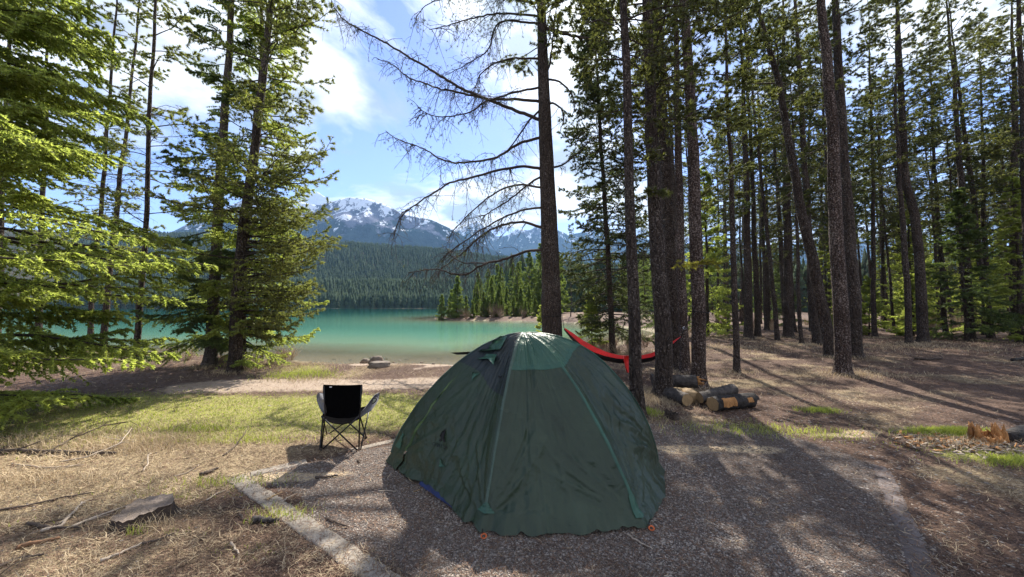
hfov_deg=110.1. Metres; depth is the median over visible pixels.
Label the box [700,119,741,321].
pine tree
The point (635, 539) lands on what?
stick
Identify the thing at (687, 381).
firewood log
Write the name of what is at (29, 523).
stick
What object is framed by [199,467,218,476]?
bark piece
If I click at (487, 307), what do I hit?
spruce tree
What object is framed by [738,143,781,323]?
pine tree
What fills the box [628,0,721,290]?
pine tree
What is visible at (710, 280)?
spruce tree
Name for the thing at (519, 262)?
spruce tree
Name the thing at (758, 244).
pine tree
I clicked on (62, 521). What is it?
stick
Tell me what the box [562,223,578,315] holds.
pine tree
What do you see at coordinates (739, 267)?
pine tree
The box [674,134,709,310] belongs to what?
pine tree
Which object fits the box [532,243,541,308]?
spruce tree
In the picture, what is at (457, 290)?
spruce tree
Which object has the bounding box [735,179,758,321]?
pine tree
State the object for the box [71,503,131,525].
stick
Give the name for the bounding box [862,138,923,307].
pine tree
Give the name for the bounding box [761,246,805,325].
spruce tree
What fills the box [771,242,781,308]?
spruce tree
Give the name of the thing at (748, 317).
pine tree
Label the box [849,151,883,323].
pine tree
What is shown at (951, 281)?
spruce tree
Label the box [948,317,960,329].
leafless shrub
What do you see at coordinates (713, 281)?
spruce tree
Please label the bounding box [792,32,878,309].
pine tree
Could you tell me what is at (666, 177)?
pine tree
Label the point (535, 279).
spruce tree
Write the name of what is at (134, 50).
pine tree
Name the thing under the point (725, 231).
pine tree
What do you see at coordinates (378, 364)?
rock
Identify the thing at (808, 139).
pine tree
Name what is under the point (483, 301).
spruce tree
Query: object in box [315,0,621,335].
pine tree
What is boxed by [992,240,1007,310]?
spruce tree
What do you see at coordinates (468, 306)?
spruce tree
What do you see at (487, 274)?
spruce tree
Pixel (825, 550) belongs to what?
pad gravel
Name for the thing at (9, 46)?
pine tree
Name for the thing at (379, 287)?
forest
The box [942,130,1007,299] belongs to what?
pine tree
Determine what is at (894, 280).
spruce tree
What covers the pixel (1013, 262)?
pine tree
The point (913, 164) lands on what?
pine tree
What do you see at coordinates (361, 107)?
sky
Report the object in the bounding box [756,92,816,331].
pine tree
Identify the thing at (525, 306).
spruce tree
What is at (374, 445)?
kerb strip
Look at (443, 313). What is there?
spruce tree
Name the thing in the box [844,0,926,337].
pine tree
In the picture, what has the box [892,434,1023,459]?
bark chips
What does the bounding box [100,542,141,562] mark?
stick
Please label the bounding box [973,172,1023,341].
spruce tree
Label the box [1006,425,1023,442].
fallen trunk
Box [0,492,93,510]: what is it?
stick
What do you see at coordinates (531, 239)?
mountain
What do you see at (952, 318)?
leafless shrub
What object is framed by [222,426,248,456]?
stick
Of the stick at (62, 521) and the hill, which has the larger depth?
the hill
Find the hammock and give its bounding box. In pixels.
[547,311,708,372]
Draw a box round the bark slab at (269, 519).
[251,515,279,523]
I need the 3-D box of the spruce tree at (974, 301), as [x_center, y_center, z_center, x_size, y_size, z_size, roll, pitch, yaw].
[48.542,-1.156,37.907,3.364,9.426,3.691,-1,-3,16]
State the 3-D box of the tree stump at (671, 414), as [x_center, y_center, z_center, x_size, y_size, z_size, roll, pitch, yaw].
[2.305,1.815,5.160,0.230,0.176,0.220,-1,-3,27]
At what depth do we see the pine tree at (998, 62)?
16.82 m
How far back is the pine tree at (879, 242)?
32.37 m
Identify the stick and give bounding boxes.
[0,441,116,456]
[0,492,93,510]
[0,553,44,574]
[11,460,86,469]
[25,517,83,529]
[33,498,92,532]
[39,417,137,456]
[59,428,134,461]
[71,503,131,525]
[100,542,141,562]
[142,532,174,544]
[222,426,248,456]
[230,541,239,553]
[236,510,249,521]
[315,475,337,478]
[325,517,348,526]
[627,533,652,549]
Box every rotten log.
[914,357,942,360]
[1010,357,1023,360]
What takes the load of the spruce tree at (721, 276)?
on the ground at (212, 384)
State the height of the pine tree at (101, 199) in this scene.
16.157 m
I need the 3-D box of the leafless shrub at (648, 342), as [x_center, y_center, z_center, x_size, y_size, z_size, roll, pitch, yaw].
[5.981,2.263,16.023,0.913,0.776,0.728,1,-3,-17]
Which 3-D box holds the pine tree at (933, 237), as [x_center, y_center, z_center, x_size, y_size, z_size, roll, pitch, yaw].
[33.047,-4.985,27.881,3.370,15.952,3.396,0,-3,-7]
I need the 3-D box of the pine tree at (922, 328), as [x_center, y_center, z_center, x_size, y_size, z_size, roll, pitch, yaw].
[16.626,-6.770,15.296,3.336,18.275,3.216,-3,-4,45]
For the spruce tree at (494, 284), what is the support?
on the ground at (212, 384)
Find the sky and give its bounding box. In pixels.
[0,0,1023,246]
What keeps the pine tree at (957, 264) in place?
on the ground at (212, 384)
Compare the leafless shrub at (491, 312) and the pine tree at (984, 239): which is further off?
the leafless shrub at (491, 312)
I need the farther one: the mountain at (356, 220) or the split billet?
the mountain at (356, 220)
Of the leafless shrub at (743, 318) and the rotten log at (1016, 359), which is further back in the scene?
the leafless shrub at (743, 318)
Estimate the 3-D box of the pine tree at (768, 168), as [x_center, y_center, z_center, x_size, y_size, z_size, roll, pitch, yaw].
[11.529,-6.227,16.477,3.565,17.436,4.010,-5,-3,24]
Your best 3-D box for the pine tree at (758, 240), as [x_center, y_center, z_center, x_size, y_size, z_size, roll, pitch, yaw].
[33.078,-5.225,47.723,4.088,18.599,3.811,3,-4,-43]
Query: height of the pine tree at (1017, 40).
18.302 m
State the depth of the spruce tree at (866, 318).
18.37 m
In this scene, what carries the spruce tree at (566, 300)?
on the ground at (212, 384)
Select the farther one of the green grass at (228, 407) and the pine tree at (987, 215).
the pine tree at (987, 215)
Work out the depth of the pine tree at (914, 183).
22.31 m
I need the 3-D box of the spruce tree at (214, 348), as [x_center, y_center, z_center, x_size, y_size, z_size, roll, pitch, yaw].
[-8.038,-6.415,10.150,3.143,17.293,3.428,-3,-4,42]
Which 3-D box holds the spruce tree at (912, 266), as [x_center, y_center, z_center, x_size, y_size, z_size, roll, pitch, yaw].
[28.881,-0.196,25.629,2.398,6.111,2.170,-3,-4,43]
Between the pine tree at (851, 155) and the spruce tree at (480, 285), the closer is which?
the pine tree at (851, 155)
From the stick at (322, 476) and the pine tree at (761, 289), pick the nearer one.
the stick at (322, 476)
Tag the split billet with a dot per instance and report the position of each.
(692, 393)
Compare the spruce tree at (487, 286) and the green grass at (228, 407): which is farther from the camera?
the spruce tree at (487, 286)
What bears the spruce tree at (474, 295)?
on the ground at (212, 384)
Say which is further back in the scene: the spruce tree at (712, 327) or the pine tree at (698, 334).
the spruce tree at (712, 327)
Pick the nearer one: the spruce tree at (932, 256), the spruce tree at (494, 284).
the spruce tree at (932, 256)
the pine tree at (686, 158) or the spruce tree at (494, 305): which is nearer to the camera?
the pine tree at (686, 158)
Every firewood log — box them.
[650,373,706,388]
[663,387,692,405]
[696,384,738,402]
[707,392,756,410]
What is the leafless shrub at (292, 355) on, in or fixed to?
on the ground at (212, 384)
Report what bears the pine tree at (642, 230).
on the ground at (212, 384)
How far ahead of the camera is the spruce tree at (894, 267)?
21.40 m
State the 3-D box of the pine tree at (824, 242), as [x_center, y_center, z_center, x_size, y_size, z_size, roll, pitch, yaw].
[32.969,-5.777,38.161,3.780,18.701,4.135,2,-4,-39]
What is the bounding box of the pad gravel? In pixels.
[1,387,1021,576]
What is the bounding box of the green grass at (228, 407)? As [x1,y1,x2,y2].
[0,364,1023,560]
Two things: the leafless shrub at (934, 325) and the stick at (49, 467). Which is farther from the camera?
the leafless shrub at (934, 325)
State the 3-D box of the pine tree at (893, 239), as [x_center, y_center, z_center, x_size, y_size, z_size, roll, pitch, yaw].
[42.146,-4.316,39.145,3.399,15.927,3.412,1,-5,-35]
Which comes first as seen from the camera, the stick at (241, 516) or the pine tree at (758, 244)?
the stick at (241, 516)
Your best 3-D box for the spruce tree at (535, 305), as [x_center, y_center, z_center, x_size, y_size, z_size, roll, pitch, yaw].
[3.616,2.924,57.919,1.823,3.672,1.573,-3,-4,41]
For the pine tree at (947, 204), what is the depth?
30.49 m
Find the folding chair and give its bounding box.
[316,385,379,450]
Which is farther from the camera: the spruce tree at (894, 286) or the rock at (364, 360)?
the spruce tree at (894, 286)
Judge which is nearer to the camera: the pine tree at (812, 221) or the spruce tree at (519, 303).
the pine tree at (812, 221)
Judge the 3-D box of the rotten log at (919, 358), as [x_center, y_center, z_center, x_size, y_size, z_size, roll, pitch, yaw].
[11.917,2.007,10.178,0.734,0.075,0.214,0,-3,8]
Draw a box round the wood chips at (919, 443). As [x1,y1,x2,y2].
[861,430,1023,452]
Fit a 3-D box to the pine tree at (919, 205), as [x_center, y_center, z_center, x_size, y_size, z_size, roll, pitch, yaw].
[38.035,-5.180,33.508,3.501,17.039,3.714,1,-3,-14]
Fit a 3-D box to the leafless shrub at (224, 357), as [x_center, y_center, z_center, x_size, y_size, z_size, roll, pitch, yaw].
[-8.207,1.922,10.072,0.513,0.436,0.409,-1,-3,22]
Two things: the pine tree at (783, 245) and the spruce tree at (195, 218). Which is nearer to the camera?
the spruce tree at (195, 218)
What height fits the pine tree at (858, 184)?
15.922 m
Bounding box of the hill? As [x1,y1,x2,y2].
[4,229,481,308]
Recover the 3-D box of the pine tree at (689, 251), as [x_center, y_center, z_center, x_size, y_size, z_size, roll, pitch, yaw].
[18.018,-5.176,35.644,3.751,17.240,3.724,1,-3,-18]
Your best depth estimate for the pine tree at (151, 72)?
9.67 m
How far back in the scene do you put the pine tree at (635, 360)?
5.37 m
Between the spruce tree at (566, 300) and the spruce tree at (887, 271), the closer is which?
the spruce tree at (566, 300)
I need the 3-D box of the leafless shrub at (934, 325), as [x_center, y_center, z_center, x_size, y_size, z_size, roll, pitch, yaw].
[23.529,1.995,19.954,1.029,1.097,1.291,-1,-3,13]
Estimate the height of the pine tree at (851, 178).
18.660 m
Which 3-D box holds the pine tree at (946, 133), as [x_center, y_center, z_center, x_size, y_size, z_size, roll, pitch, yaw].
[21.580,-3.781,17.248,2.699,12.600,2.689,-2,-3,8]
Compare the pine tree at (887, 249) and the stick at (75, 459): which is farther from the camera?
the pine tree at (887, 249)
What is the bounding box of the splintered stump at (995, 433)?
[967,421,1008,444]
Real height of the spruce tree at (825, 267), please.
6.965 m
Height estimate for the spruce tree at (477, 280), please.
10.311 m
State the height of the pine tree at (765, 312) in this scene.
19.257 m
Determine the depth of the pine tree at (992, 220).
24.97 m
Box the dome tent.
[386,332,665,538]
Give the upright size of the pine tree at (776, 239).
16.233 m
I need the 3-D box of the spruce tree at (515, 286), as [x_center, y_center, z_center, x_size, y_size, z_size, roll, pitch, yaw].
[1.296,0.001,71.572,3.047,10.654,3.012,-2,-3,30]
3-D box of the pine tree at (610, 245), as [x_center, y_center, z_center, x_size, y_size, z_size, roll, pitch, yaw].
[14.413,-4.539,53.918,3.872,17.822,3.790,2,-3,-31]
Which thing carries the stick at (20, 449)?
on the ground at (212, 384)
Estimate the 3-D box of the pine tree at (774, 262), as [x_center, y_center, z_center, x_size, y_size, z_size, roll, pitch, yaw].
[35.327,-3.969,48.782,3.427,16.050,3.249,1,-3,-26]
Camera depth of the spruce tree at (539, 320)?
11.20 m
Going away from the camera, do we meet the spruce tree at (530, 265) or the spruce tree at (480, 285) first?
the spruce tree at (530, 265)
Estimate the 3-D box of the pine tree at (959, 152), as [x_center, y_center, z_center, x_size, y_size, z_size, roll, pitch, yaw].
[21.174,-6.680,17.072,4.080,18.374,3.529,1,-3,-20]
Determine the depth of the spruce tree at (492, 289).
60.00 m
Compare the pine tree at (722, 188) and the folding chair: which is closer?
the folding chair
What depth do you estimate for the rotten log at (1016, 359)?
9.91 m
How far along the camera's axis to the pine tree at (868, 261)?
32.46 m
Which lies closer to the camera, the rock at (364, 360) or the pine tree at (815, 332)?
the rock at (364, 360)
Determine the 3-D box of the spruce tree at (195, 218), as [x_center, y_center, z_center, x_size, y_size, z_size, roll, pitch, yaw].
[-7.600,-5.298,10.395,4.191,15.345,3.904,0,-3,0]
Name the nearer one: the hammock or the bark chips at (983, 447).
the bark chips at (983, 447)
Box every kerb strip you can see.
[227,475,400,576]
[251,459,306,476]
[350,439,394,451]
[872,464,938,576]
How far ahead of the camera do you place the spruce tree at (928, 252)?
46.83 m
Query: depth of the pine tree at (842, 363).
8.52 m
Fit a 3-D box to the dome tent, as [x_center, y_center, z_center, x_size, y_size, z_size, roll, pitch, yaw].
[0.149,1.111,3.527,1.941,1.365,2.559,3,-4,-43]
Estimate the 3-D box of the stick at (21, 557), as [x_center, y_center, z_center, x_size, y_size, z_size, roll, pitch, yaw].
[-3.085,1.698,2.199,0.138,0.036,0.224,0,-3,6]
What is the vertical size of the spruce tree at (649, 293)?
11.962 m
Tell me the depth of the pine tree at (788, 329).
17.29 m
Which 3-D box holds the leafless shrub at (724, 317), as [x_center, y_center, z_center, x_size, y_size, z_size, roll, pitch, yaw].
[14.012,1.933,23.835,1.832,1.798,1.820,-3,-4,42]
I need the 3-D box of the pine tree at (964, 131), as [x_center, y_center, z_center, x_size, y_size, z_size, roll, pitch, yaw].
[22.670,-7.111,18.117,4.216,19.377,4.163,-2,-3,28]
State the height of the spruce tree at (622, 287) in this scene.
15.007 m
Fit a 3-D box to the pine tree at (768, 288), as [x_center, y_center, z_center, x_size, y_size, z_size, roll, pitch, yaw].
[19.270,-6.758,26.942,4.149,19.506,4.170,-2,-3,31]
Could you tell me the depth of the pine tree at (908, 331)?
14.72 m
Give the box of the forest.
[9,228,621,308]
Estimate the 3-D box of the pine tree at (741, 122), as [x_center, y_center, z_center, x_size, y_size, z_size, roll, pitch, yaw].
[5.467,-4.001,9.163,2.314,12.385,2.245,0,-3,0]
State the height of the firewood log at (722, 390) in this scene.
0.257 m
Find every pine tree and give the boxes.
[0,0,74,332]
[1,0,121,349]
[46,0,166,351]
[65,0,171,349]
[76,0,215,368]
[139,0,346,373]
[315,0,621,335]
[527,0,721,419]
[551,0,747,398]
[556,0,654,353]
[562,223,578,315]
[576,0,729,369]
[599,201,617,295]
[614,0,772,387]
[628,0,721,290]
[632,0,740,373]
[636,202,650,313]
[667,80,719,299]
[673,0,783,372]
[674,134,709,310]
[683,163,710,321]
[684,200,688,249]
[685,176,714,298]
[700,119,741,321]
[701,113,756,331]
[701,135,742,325]
[702,135,742,319]
[703,9,784,338]
[704,1,810,336]
[712,0,806,340]
[714,0,845,357]
[718,133,763,323]
[719,188,743,314]
[723,45,786,329]
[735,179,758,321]
[738,2,815,317]
[738,87,797,325]
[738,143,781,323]
[746,0,864,344]
[746,0,871,375]
[748,2,828,337]
[750,208,762,284]
[752,186,774,306]
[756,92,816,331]
[757,204,778,314]
[762,0,896,358]
[764,110,816,313]
[769,161,803,293]
[770,36,824,344]
[773,182,802,311]
[776,30,851,330]
[780,140,825,308]
[785,6,879,316]
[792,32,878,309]
[801,86,851,283]
[801,109,869,283]
[810,114,875,311]
[810,115,831,313]
[810,156,826,286]
[813,136,861,231]
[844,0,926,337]
[846,0,961,342]
[848,0,959,343]
[849,70,909,319]
[849,75,917,328]
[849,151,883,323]
[850,126,892,307]
[852,82,921,332]
[857,125,898,318]
[862,87,931,289]
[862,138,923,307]
[877,183,898,279]
[881,15,991,334]
[883,117,939,265]
[885,154,945,249]
[892,0,1016,339]
[894,98,958,321]
[894,154,941,257]
[903,0,1023,337]
[911,125,967,323]
[912,83,991,323]
[922,193,950,307]
[926,133,989,316]
[931,167,975,321]
[935,12,1019,334]
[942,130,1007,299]
[944,0,1023,341]
[952,0,1023,337]
[962,64,1023,318]
[966,155,1006,310]
[968,108,1021,332]
[969,59,1023,319]
[970,139,1022,295]
[974,104,1023,309]
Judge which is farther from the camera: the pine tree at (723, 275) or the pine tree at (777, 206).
the pine tree at (723, 275)
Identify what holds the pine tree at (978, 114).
on the ground at (212, 384)
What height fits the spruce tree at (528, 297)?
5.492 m
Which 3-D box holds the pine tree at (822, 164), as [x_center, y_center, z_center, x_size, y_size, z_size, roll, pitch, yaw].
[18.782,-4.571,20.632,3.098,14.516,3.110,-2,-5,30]
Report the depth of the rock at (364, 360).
10.85 m
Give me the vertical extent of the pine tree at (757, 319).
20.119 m
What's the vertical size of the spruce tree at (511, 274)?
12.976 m
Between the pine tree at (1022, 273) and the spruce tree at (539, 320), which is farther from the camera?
the pine tree at (1022, 273)
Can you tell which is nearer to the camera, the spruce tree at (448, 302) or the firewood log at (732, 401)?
the firewood log at (732, 401)
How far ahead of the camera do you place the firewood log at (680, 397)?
5.88 m
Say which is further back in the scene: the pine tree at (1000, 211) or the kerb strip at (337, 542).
the pine tree at (1000, 211)
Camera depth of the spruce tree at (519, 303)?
59.74 m
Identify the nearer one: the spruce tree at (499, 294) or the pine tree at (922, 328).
the pine tree at (922, 328)
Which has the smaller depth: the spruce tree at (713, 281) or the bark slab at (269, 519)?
the bark slab at (269, 519)
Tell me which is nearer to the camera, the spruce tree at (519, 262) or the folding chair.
the folding chair
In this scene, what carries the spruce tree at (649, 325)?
on the ground at (212, 384)
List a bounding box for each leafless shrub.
[178,346,198,359]
[218,351,226,363]
[272,345,291,361]
[282,345,300,359]
[483,303,497,316]
[595,336,608,348]
[609,342,625,353]
[621,332,647,349]
[641,333,653,347]
[709,305,730,327]
[738,305,762,328]
[929,316,940,332]
[947,313,963,325]
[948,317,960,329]
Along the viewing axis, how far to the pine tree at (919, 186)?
34.79 m
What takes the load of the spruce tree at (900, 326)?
on the ground at (212, 384)
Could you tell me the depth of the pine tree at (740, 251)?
29.04 m
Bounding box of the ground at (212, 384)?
[0,308,1023,576]
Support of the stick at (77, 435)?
on the ground at (212, 384)
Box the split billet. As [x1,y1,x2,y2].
[681,388,698,402]
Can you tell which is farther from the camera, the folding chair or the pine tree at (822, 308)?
the pine tree at (822, 308)
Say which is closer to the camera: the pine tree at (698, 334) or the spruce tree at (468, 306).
the pine tree at (698, 334)
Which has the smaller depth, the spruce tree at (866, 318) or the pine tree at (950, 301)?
the spruce tree at (866, 318)
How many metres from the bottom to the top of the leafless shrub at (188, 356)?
0.509 m
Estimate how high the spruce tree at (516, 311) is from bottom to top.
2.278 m
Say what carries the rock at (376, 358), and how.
on the ground at (212, 384)
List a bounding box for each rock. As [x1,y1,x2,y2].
[360,358,369,363]
[368,356,383,362]
[368,361,390,367]
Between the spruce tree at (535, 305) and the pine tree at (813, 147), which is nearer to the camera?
the pine tree at (813, 147)
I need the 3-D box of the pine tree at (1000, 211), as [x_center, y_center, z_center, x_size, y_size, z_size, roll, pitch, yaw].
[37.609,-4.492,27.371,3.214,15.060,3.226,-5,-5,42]
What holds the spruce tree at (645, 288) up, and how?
on the ground at (212, 384)
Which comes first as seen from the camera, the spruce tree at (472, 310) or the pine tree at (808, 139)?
the pine tree at (808, 139)
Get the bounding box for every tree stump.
[105,493,180,533]
[664,409,678,420]
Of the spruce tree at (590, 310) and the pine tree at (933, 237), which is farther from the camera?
the pine tree at (933, 237)
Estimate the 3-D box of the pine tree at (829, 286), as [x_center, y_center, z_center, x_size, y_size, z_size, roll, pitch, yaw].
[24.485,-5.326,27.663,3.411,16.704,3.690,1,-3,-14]
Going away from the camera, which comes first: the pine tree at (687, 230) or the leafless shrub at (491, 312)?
the pine tree at (687, 230)
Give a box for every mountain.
[173,197,505,256]
[297,192,1022,266]
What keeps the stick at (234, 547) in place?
on the ground at (212, 384)
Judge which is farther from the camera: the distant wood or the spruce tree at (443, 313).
the distant wood
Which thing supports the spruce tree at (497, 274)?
on the ground at (212, 384)
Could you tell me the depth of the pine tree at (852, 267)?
10.82 m
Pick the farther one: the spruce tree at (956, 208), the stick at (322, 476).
the spruce tree at (956, 208)
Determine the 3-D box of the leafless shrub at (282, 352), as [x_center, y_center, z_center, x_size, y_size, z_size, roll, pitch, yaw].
[-7.069,1.978,10.998,0.613,0.654,0.769,3,-4,-41]
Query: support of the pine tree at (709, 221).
on the ground at (212, 384)
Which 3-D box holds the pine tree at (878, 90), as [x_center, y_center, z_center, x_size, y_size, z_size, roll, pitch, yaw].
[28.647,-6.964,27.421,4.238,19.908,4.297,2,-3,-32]
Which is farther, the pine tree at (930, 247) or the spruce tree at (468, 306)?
the spruce tree at (468, 306)
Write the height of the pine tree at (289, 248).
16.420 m
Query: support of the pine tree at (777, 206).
on the ground at (212, 384)
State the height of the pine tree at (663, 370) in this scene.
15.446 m
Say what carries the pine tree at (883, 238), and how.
on the ground at (212, 384)
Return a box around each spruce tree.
[0,0,218,429]
[128,0,329,369]
[130,0,287,367]
[435,294,446,319]
[446,289,453,317]
[448,276,466,318]
[461,295,470,316]
[469,302,476,317]
[470,286,477,312]
[471,274,481,302]
[474,285,480,315]
[477,292,488,316]
[478,278,484,306]
[483,269,490,305]
[483,298,491,316]
[485,279,489,300]
[488,274,495,309]
[488,277,495,313]
[492,264,501,310]
[492,297,498,316]
[494,282,506,315]
[495,267,505,310]
[503,286,511,315]
[507,263,515,309]
[508,295,517,316]
[511,262,524,307]
[513,261,525,311]
[514,287,527,315]
[514,304,519,316]
[521,300,528,316]
[522,252,536,308]
[526,285,532,315]
[530,296,539,316]
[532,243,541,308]
[532,259,541,308]
[535,305,541,332]
[537,266,541,304]
[559,255,570,312]
[559,261,564,309]
[578,292,608,347]
[614,260,626,311]
[638,261,652,310]
[639,252,691,338]
[639,258,652,313]
[684,166,743,336]
[704,250,720,309]
[704,258,720,308]
[719,256,729,309]
[752,261,762,312]
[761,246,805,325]
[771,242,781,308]
[804,228,832,323]
[861,275,892,334]
[867,244,897,320]
[877,194,958,331]
[879,248,896,303]
[879,257,904,316]
[886,252,903,318]
[886,270,944,335]
[895,246,941,326]
[900,187,1023,342]
[923,240,935,311]
[925,226,960,315]
[946,252,959,309]
[947,210,1008,333]
[952,264,996,315]
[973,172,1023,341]
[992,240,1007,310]
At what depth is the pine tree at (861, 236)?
22.81 m
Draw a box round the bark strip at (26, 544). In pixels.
[14,536,59,549]
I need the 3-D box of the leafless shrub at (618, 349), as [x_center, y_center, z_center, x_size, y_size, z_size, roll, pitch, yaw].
[4.040,2.268,13.780,0.723,0.594,0.748,1,-3,-10]
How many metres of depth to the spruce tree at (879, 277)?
37.42 m
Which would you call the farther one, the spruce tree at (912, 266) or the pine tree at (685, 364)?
the spruce tree at (912, 266)
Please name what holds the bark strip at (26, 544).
on the ground at (212, 384)
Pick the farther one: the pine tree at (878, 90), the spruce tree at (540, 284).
the spruce tree at (540, 284)
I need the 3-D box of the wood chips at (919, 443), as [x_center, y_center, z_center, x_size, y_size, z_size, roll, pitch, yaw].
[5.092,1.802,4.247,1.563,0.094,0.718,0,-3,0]
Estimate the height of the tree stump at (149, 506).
0.140 m
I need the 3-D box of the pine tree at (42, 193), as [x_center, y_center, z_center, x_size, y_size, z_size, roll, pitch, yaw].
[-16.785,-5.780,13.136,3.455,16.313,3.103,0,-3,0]
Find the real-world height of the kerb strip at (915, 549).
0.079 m
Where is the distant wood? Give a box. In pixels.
[502,247,1023,311]
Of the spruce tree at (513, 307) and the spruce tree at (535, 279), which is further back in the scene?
the spruce tree at (535, 279)
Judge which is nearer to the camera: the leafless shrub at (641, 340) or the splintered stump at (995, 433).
the splintered stump at (995, 433)
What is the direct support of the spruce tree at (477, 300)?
on the ground at (212, 384)
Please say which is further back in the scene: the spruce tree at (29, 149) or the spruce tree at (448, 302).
the spruce tree at (448, 302)
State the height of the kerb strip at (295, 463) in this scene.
0.066 m
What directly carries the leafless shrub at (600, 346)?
on the ground at (212, 384)
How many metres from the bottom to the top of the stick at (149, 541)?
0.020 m
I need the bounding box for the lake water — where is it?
[2,309,654,361]
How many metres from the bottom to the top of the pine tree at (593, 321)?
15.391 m
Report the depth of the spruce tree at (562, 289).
74.61 m
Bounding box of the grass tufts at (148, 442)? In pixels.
[0,335,1023,540]
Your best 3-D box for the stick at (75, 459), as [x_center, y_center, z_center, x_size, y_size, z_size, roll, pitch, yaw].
[-4.620,1.722,4.010,0.690,0.162,0.554,-2,-4,40]
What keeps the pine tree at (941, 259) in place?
on the ground at (212, 384)
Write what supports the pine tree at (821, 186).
on the ground at (212, 384)
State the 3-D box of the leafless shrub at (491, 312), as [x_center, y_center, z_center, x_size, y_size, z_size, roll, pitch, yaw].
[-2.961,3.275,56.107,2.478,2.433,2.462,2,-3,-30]
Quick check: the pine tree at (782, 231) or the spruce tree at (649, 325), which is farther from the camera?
the pine tree at (782, 231)
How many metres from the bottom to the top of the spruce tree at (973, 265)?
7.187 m
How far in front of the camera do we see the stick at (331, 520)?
2.63 m
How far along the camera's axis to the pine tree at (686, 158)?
25.72 m
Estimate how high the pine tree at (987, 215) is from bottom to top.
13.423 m
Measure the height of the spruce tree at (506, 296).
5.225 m
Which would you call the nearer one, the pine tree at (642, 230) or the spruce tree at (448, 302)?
the pine tree at (642, 230)
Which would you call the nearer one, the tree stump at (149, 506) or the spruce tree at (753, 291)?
the tree stump at (149, 506)

